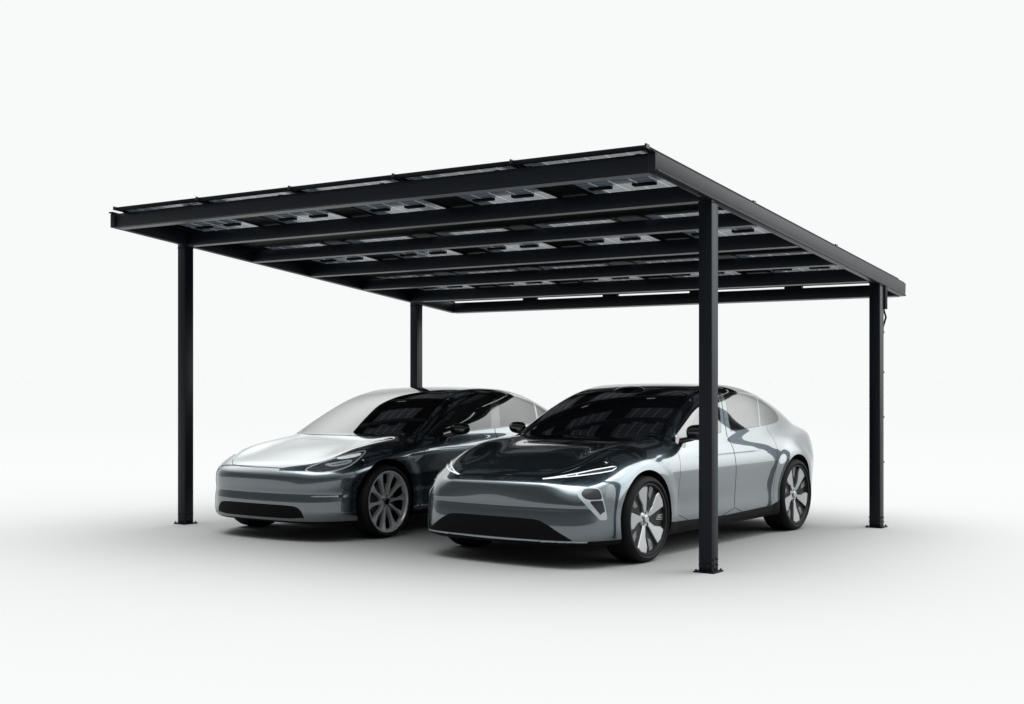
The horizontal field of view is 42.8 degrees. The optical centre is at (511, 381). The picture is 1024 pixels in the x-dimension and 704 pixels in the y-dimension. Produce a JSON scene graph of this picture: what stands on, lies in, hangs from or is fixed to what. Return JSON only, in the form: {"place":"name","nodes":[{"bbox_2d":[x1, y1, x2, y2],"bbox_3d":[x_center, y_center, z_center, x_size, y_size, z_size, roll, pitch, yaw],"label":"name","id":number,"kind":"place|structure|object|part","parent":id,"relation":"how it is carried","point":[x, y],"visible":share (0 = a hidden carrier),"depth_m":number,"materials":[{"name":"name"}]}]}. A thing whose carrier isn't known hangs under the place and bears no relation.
{"place":"outdoors","nodes":[
{"label":"outdoors","id":0,"kind":"place"},
{"bbox_2d":[0,383,1023,703],"bbox_3d":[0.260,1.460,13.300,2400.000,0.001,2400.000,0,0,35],"label":"ground","id":1,"kind":"structure","parent":0,"point":[118,585],"depth_m":9.37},
{"bbox_2d":[215,387,547,537],"bbox_3d":[-0.976,0.760,13.883,2.047,1.399,4.645,0,0,35],"label":"parked car","id":2,"kind":"object","parent":1,"relation":"on","point":[386,456],"visible":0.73,"depth_m":12.47,"materials":[{"name":"silver glass"}]},
{"bbox_3d":[-0.491,0.662,13.197,0.466,1.111,1.421,0,0,35],"label":"door","id":3,"kind":"part","parent":2,"relation":"part of","materials":[{"name":"grey paint"}]},
{"bbox_3d":[0.021,0.662,14.090,0.300,1.111,1.051,0,0,35],"label":"door","id":4,"kind":"part","parent":2,"relation":"part of","materials":[{"name":"grey paint"}]},
{"bbox_3d":[0.363,0.356,14.628,0.102,0.218,0.386,0,0,35],"label":"quarter window","id":5,"kind":"part","parent":2,"relation":"part of","materials":[{"name":"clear glass"}]},
{"bbox_2d":[109,143,905,573],"bbox_3d":[0.068,-0.105,13.099,6.087,3.131,5.463,0,0,35],"label":"solar carport","id":6,"kind":"object","parent":1,"relation":"on","point":[609,225],"visible":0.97,"depth_m":12.37,"materials":[{"name":"black paint"}]},
{"bbox_2d":[428,383,813,561],"bbox_3d":[1.249,0.739,12.245,2.173,1.442,4.661,0,0,36],"label":"parked car","id":7,"kind":"object","parent":1,"relation":"on","point":[614,468],"visible":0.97,"depth_m":10.98,"materials":[{"name":"silver glass"}]},
{"bbox_3d":[0.318,0.650,12.477,0.400,1.081,1.229,0,0,36],"label":"door","id":8,"kind":"part","parent":7,"relation":"part of","materials":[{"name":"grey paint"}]},
{"bbox_3d":[1.711,0.650,11.447,0.483,1.081,1.229,0,0,36],"label":"door","id":9,"kind":"part","parent":7,"relation":"part of","materials":[{"name":"grey paint"}]},
{"bbox_3d":[2.211,0.645,12.262,0.301,1.083,1.055,0,0,36],"label":"door","id":10,"kind":"part","parent":7,"relation":"part of","materials":[{"name":"grey paint"}]},
{"bbox_3d":[2.463,0.299,12.696,0.122,0.262,0.532,0,0,32],"label":"quarter window","id":11,"kind":"part","parent":7,"relation":"part of","materials":[{"name":"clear glass"}]},
{"bbox_2d":[0,0,1023,382],"label":"sky","id":12,"kind":"structure","parent":0,"point":[891,132],"materials":[{"name":"white"}]}
]}

